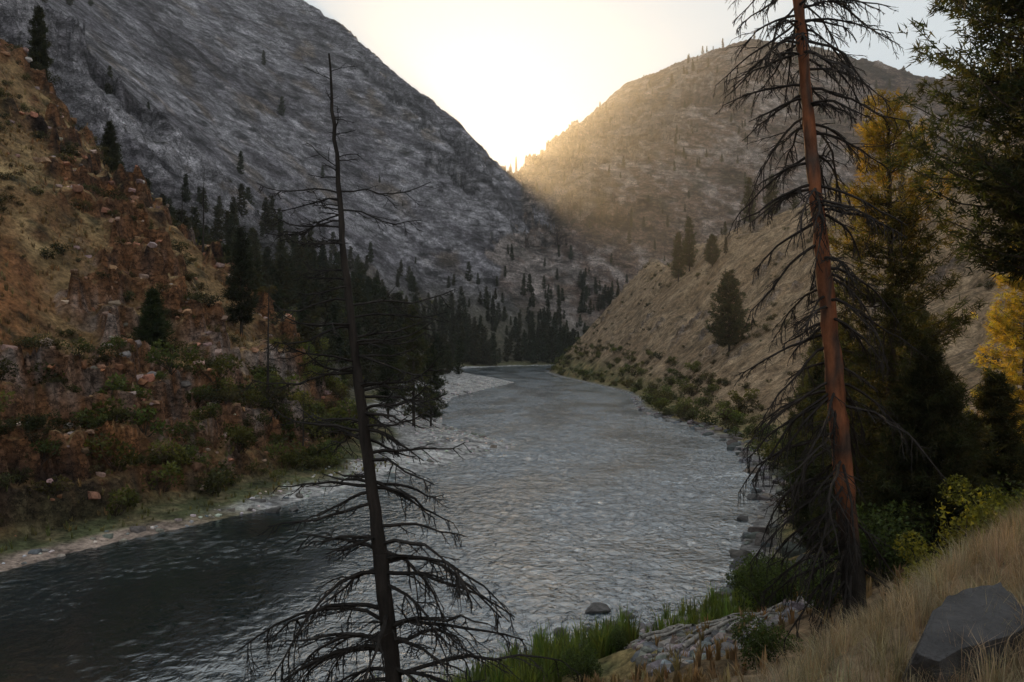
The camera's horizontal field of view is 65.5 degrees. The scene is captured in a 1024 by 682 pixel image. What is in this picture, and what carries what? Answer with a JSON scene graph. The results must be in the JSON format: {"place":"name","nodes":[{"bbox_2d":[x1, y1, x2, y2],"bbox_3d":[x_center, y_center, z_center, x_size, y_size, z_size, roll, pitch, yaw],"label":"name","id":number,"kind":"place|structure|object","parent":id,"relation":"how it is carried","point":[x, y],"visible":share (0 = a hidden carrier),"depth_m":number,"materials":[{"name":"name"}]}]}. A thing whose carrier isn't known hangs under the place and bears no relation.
{"place":"outdoors","nodes":[
{"label":"outdoors","id":0,"kind":"place"},
{"bbox_2d":[0,365,762,681],"bbox_3d":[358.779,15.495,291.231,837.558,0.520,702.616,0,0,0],"label":"river water","id":1,"kind":"structure","parent":0,"point":[576,500],"depth_m":52.04,"materials":[{"name":"grey liquid"}]},
{"bbox_2d":[265,506,280,512],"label":"river boulder","id":2,"kind":"object","parent":1,"relation":"in","point":[273,510],"visible":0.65,"depth_m":66.59,"materials":[{"name":"grey stone"}]},
{"bbox_2d":[289,505,298,510],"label":"river boulder","id":3,"kind":"object","parent":1,"relation":"in","point":[294,508],"visible":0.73,"depth_m":67.41,"materials":[{"name":"grey stone"}]},
{"bbox_2d":[553,627,565,634],"bbox_3d":[2.292,14.169,38.755,0.599,0.501,0.489,0,0,-13],"label":"river boulder","id":4,"kind":"object","parent":1,"relation":"in","point":[559,630],"visible":0.39,"depth_m":38.55,"materials":[{"name":"grey stone"}]},
{"bbox_2d":[585,602,610,613],"bbox_3d":[4.518,14.122,41.891,1.336,0.682,0.879,0,0,17],"label":"river boulder","id":5,"kind":"object","parent":1,"relation":"in","point":[596,607],"visible":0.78,"depth_m":41.70,"materials":[{"name":"grey stone"}]},
{"bbox_2d":[0,0,1023,681],"bbox_3d":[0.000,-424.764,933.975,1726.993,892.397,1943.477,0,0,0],"label":"canyon terrain","id":6,"kind":"structure","parent":0,"point":[204,82],"depth_m":331.89,"materials":[{"name":"grey stone"}]},
{"bbox_2d":[25,5,53,70],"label":"pine tree","id":7,"kind":"object","parent":6,"relation":"on","point":[39,43],"visible":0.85,"depth_m":117.66,"materials":[{"name":"green plant"}]},
{"bbox_2d":[100,120,121,171],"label":"pine tree","id":8,"kind":"object","parent":6,"relation":"on","point":[109,139],"visible":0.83,"depth_m":127.78,"materials":[{"name":"green plant"}]},
{"bbox_2d":[132,285,175,348],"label":"pine tree","id":9,"kind":"object","parent":6,"relation":"on","point":[152,318],"visible":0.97,"depth_m":81.42,"materials":[{"name":"green plant"}]},
{"bbox_2d":[0,55,341,532],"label":"hillside grass","id":10,"kind":"structure","parent":6,"relation":"on","point":[36,329],"depth_m":86.38,"materials":[{"name":"brown plant"}]},
{"bbox_2d":[0,42,357,525],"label":"hillside shrubs","id":11,"kind":"object","parent":6,"relation":"on","point":[31,423],"visible":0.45,"depth_m":83.24,"materials":[{"name":"green plant"}]},
{"bbox_2d":[0,43,357,536],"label":"hillside rocks","id":12,"kind":"object","parent":6,"relation":"on","point":[142,379],"visible":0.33,"depth_m":81.21,"materials":[{"name":"stone"}]},
{"bbox_2d":[177,186,186,223],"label":"dead conifer","id":13,"kind":"object","parent":6,"relation":"on","point":[181,221],"visible":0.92,"depth_m":118.08,"materials":[{"name":"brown wood"}]},
{"bbox_2d":[0,332,379,516],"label":"riverside shrubs","id":14,"kind":"object","parent":6,"relation":"on","point":[241,434],"visible":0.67,"depth_m":75.89,"materials":[{"name":"green plant"}]},
{"bbox_2d":[0,441,397,552],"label":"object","id":15,"kind":"structure","parent":6,"relation":"on","point":[102,529],"depth_m":67.45,"materials":[{"name":"green plant"}]},
{"bbox_2d":[199,174,207,252],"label":"dead conifer","id":16,"kind":"object","parent":6,"relation":"on","point":[203,231],"visible":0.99,"depth_m":111.99,"materials":[{"name":"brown wood"}]},
{"bbox_2d":[220,226,260,335],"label":"pine tree","id":17,"kind":"object","parent":6,"relation":"on","point":[235,293],"visible":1,"depth_m":99.51,"materials":[{"name":"green plant"}]},
{"bbox_2d":[247,498,265,502],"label":"river boulder","id":18,"kind":"object","parent":6,"relation":"on","point":[259,500],"visible":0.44,"depth_m":69.73,"materials":[{"name":"grey stone"}]},
{"bbox_2d":[2,377,514,563],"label":"gravel bar stones","id":19,"kind":"object","parent":6,"relation":"on","point":[194,515],"visible":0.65,"depth_m":105.77,"materials":[{"name":"grey stone"}]},
{"bbox_2d":[246,279,293,410],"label":"dead conifer","id":20,"kind":"object","parent":6,"relation":"on","point":[268,359],"visible":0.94,"depth_m":83.91,"materials":[{"name":"brown wood"}]},
{"bbox_2d":[275,303,288,312],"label":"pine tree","id":21,"kind":"object","parent":6,"relation":"on","point":[280,306],"visible":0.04,"depth_m":127.86,"materials":[{"name":"green plant"}]},
{"bbox_2d":[289,388,325,453],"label":"conifer","id":22,"kind":"object","parent":6,"relation":"on","point":[303,439],"visible":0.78,"depth_m":85.90,"materials":[{"name":"green plant"}]},
{"bbox_2d":[195,239,469,389],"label":"forest undergrowth","id":23,"kind":"object","parent":6,"relation":"on","point":[350,376],"visible":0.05,"depth_m":229.86,"materials":[{"name":"plant"}]},
{"bbox_2d":[41,0,631,390],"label":"conifer forest","id":24,"kind":"object","parent":6,"relation":"on","point":[281,278],"visible":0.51,"depth_m":289.60,"materials":[{"name":"green plant"}]},
{"bbox_2d":[371,336,402,417],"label":"pine tree","id":25,"kind":"object","parent":6,"relation":"on","point":[388,350],"visible":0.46,"depth_m":134.55,"materials":[{"name":"green plant"}]},
{"bbox_2d":[21,391,776,671],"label":"shoreline boulders","id":26,"kind":"object","parent":6,"relation":"on","point":[137,529],"visible":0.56,"depth_m":71.67,"materials":[{"name":"grey stone"}]},
{"bbox_2d":[236,53,578,681],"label":"dead pine snag","id":27,"kind":"object","parent":6,"relation":"on","point":[386,639],"visible":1,"depth_m":11.92,"materials":[{"name":"brown wood"}]},
{"bbox_2d":[391,303,436,426],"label":"pine tree","id":28,"kind":"object","parent":6,"relation":"on","point":[412,393],"visible":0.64,"depth_m":117.52,"materials":[{"name":"green plant"}]},
{"bbox_2d":[415,344,448,426],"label":"pine tree","id":29,"kind":"object","parent":6,"relation":"on","point":[435,378],"visible":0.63,"depth_m":127.57,"materials":[{"name":"green plant"}]},
{"bbox_2d":[400,294,588,365],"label":"conifer grove","id":30,"kind":"object","parent":6,"relation":"on","point":[482,351],"visible":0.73,"depth_m":551.49,"materials":[{"name":"green plant"}]},
{"bbox_2d":[553,640,602,681],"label":"willow shrub","id":31,"kind":"object","parent":6,"relation":"on","point":[586,663],"visible":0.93,"depth_m":29.30,"materials":[{"name":"green plant"}]},
{"bbox_2d":[355,549,804,681],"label":"green river grass","id":32,"kind":"structure","parent":6,"relation":"on","point":[545,647],"depth_m":33.98,"materials":[{"name":"green plant"}]},
{"bbox_2d":[596,624,630,651],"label":"willow shrub","id":33,"kind":"object","parent":6,"relation":"on","point":[618,638],"visible":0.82,"depth_m":32.92,"materials":[{"name":"green plant"}]},
{"bbox_2d":[546,337,797,517],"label":"bank shrubs","id":34,"kind":"object","parent":6,"relation":"on","point":[658,399],"visible":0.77,"depth_m":165.96,"materials":[{"name":"green plant"}]},
{"bbox_2d":[668,231,686,281],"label":"douglas fir","id":35,"kind":"object","parent":6,"relation":"on","point":[678,268],"visible":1,"depth_m":317.35,"materials":[{"name":"green plant"}]},
{"bbox_2d":[681,215,697,270],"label":"douglas fir","id":36,"kind":"object","parent":6,"relation":"on","point":[689,248],"visible":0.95,"depth_m":321.22,"materials":[{"name":"green plant"}]},
{"bbox_2d":[703,234,721,266],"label":"douglas fir","id":37,"kind":"object","parent":6,"relation":"on","point":[712,257],"visible":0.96,"depth_m":299.31,"materials":[{"name":"green plant"}]},
{"bbox_2d":[624,596,813,675],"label":"bank cobbles","id":38,"kind":"object","parent":6,"relation":"on","point":[646,650],"visible":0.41,"depth_m":27.99,"materials":[{"name":"grey stone"}]},
{"bbox_2d":[630,602,782,648],"bbox_3d":[7.556,10.783,29.621,5.497,2.983,5.843,0,0,0],"label":"driftwood pile","id":39,"kind":"object","parent":38,"relation":"on","point":[672,629],"visible":0.81,"depth_m":29.51,"materials":[{"name":"grey bare weathered wood"}]},
{"bbox_2d":[704,268,756,351],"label":"douglas fir","id":40,"kind":"object","parent":6,"relation":"on","point":[729,283],"visible":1,"depth_m":196.62,"materials":[{"name":"green plant"}]},
{"bbox_2d":[507,31,958,291],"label":"mountain conifers","id":41,"kind":"object","parent":6,"relation":"on","point":[571,254],"visible":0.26,"depth_m":831.61,"materials":[{"name":"green plant"}]},
{"bbox_2d":[649,412,821,597],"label":"bank boulders","id":42,"kind":"object","parent":6,"relation":"on","point":[756,533],"visible":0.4,"depth_m":70.22,"materials":[{"name":"grey stone"}]},
{"bbox_2d":[737,515,747,520],"bbox_3d":[18.421,14.216,63.694,0.995,0.586,0.775,0,0,0],"label":"river boulder","id":43,"kind":"object","parent":6,"relation":"on","point":[742,518],"visible":0.83,"depth_m":63.45,"materials":[{"name":"grey stone"}]},
{"bbox_2d":[739,177,757,222],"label":"douglas fir","id":44,"kind":"object","parent":6,"relation":"on","point":[748,190],"visible":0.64,"depth_m":329.61,"materials":[{"name":"green plant"}]},
{"bbox_2d":[746,493,757,499],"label":"river boulder","id":45,"kind":"object","parent":6,"relation":"on","point":[752,496],"visible":0.49,"depth_m":72.32,"materials":[{"name":"grey stone"}]},
{"bbox_2d":[724,555,805,607],"bbox_3d":[10.697,10.230,33.031,3.105,2.646,2.804,0,0,38],"label":"willow shrub","id":46,"kind":"object","parent":6,"relation":"on","point":[760,577],"visible":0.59,"depth_m":32.94,"materials":[{"name":"green plant"}]},
{"bbox_2d":[728,611,802,672],"bbox_3d":[6.580,7.944,20.872,1.661,1.617,1.968,0,0,0],"label":"willow shrub","id":47,"kind":"object","parent":6,"relation":"on","point":[764,638],"visible":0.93,"depth_m":20.71,"materials":[{"name":"green plant"}]},
{"bbox_2d":[729,554,801,611],"bbox_3d":[12.061,11.788,37.827,3.751,2.848,2.974,0,0,28],"label":"willow shrub","id":48,"kind":"object","parent":6,"relation":"on","point":[741,594],"visible":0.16,"depth_m":37.83,"materials":[{"name":"green plant"}]},
{"bbox_2d":[762,173,778,216],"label":"douglas fir","id":49,"kind":"object","parent":6,"relation":"on","point":[773,194],"visible":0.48,"depth_m":324.53,"materials":[{"name":"green plant"}]},
{"bbox_2d":[738,549,808,579],"bbox_3d":[14.050,12.630,42.796,3.115,2.940,3.450,0,0,-21],"label":"willow shrub","id":50,"kind":"object","parent":6,"relation":"on","point":[763,558],"visible":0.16,"depth_m":43.09,"materials":[{"name":"green plant"}]},
{"bbox_2d":[579,387,1021,681],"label":"slope grass","id":51,"kind":"structure","parent":6,"relation":"on","point":[689,676],"depth_m":23.12,"materials":[{"name":"plant"}]},
{"bbox_2d":[578,139,1022,402],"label":"sagebrush","id":52,"kind":"object","parent":6,"relation":"on","point":[987,285],"visible":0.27,"depth_m":201.95,"materials":[{"name":"green plant"}]},
{"bbox_2d":[777,352,824,520],"bbox_3d":[20.109,6.932,50.914,6.117,12.814,5.667,0,0,0],"label":"douglas fir","id":53,"kind":"object","parent":6,"relation":"on","point":[818,375],"visible":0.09,"depth_m":51.02,"materials":[{"name":"green plant"}]},
{"bbox_2d":[783,349,821,477],"bbox_3d":[22.614,6.902,58.186,6.386,12.819,5.931,0,0,0],"label":"douglas fir","id":54,"kind":"object","parent":6,"relation":"on","point":[799,407],"visible":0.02,"depth_m":58.32,"materials":[{"name":"green plant"}]},
{"bbox_2d":[784,332,822,439],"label":"douglas fir","id":55,"kind":"object","parent":6,"relation":"on","point":[809,349],"visible":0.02,"depth_m":72.25,"materials":[{"name":"green plant"}]},
{"bbox_2d":[772,552,842,613],"bbox_3d":[9.579,7.667,24.994,2.276,2.136,2.845,0,0,0],"label":"willow shrub","id":56,"kind":"object","parent":6,"relation":"on","point":[816,582],"visible":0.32,"depth_m":24.80,"materials":[{"name":"green plant"}]},
{"bbox_2d":[786,408,837,556],"bbox_3d":[18.400,8.649,47.092,4.590,9.600,4.592,0,0,0],"label":"douglas fir","id":57,"kind":"object","parent":6,"relation":"on","point":[809,473],"visible":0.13,"depth_m":46.80,"materials":[{"name":"green plant"}]},
{"bbox_2d":[616,148,1019,294],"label":"hillside conifers","id":58,"kind":"object","parent":6,"relation":"on","point":[795,204],"visible":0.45,"depth_m":291.99,"materials":[{"name":"green plant"}]},
{"bbox_2d":[710,0,945,661],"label":"dead ponderosa snag","id":59,"kind":"object","parent":6,"relation":"on","point":[851,576],"visible":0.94,"depth_m":17.88,"materials":[{"name":"brown wood"}]},
{"bbox_2d":[820,319,860,409],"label":"douglas fir","id":60,"kind":"object","parent":6,"relation":"on","point":[848,363],"visible":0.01,"depth_m":61.71,"materials":[{"name":"green plant"}]},
{"bbox_2d":[813,352,883,559],"bbox_3d":[17.504,6.185,40.149,4.819,11.671,5.128,0,0,-26],"label":"douglas fir","id":61,"kind":"object","parent":6,"relation":"on","point":[850,389],"visible":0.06,"depth_m":39.91,"materials":[{"name":"green plant"}]},
{"bbox_2d":[683,483,1023,681],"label":"dry bank grass","id":62,"kind":"structure","parent":6,"relation":"on","point":[991,544],"depth_m":5.83,"materials":[{"name":"beige plant"}]},
{"bbox_2d":[833,498,937,584],"bbox_3d":[12.095,6.627,26.097,3.427,3.234,3.795,0,0,35],"label":"willow shrub","id":63,"kind":"object","parent":6,"relation":"on","point":[869,557],"visible":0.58,"depth_m":25.46,"materials":[{"name":"green plant"}]},
{"bbox_2d":[794,87,1006,559],"bbox_3d":[14.469,-0.051,30.070,7.134,19.427,7.010,0,0,0],"label":"ponderosa pine","id":64,"kind":"object","parent":6,"relation":"on","point":[906,268],"visible":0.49,"depth_m":29.33,"materials":[{"name":"green plant"}]},
{"bbox_2d":[852,304,958,505],"bbox_3d":[18.357,4.412,36.871,5.922,12.845,6.291,0,0,0],"label":"ponderosa pine","id":65,"kind":"object","parent":6,"relation":"on","point":[905,349],"visible":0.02,"depth_m":36.72,"materials":[{"name":"green plant"}]},
{"bbox_2d":[879,296,951,387],"bbox_3d":[21.244,4.208,41.953,5.441,13.914,5.737,0,0,0],"label":"ponderosa pine","id":66,"kind":"object","parent":6,"relation":"on","point":[926,312],"visible":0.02,"depth_m":41.25,"materials":[{"name":"green plant"}]},
{"bbox_2d":[892,529,961,588],"bbox_3d":[10.139,5.825,18.881,2.715,2.137,3.875,0,0,-25],"label":"willow shrub","id":67,"kind":"object","parent":6,"relation":"on","point":[916,548],"visible":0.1,"depth_m":20.28,"materials":[{"name":"green plant"}]},
{"bbox_2d":[856,339,1002,575],"bbox_3d":[14.280,4.346,27.544,4.813,8.904,5.200,0,0,0],"label":"fir","id":68,"kind":"object","parent":6,"relation":"on","point":[928,385],"visible":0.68,"depth_m":26.98,"materials":[{"name":"green plant"}]},
{"bbox_2d":[881,0,1023,288],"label":"ponderosa pine","id":69,"kind":"object","parent":6,"relation":"on","point":[1004,85],"visible":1,"depth_m":21.35,"materials":[{"name":"green plant"}]},
{"bbox_2d":[901,582,1023,681],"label":"granite boulder","id":70,"kind":"object","parent":6,"relation":"on","point":[937,648],"visible":0.87,"depth_m":4.87,"materials":[{"name":"grey stone"}]},
{"bbox_2d":[901,471,1023,527],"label":"willow shrub","id":71,"kind":"object","parent":6,"relation":"on","point":[1015,491],"visible":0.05,"depth_m":26.98,"materials":[{"name":"green plant"}]},
{"bbox_2d":[928,483,1017,563],"bbox_3d":[12.162,5.125,20.434,2.641,2.825,3.126,0,0,12],"label":"willow shrub","id":72,"kind":"object","parent":6,"relation":"on","point":[974,520],"visible":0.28,"depth_m":20.68,"materials":[{"name":"green plant"}]},
{"bbox_2d":[937,473,1023,526],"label":"willow shrub","id":73,"kind":"object","parent":6,"relation":"on","point":[967,491],"visible":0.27,"depth_m":24.12,"materials":[{"name":"green plant"}]},
{"bbox_2d":[960,366,1023,506],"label":"fir","id":74,"kind":"object","parent":6,"relation":"on","point":[999,415],"visible":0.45,"depth_m":33.49,"materials":[{"name":"green plant"}]},
{"bbox_2d":[964,245,1023,471],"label":"tree","id":75,"kind":"object","parent":6,"relation":"on","point":[1006,326],"visible":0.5,"depth_m":46.14,"materials":[{"name":"yellow plant"}]},
{"bbox_2d":[304,0,1022,172],"label":"sky","id":76,"kind":"structure","parent":0,"point":[515,74],"materials":[{"name":"white"}]}
]}

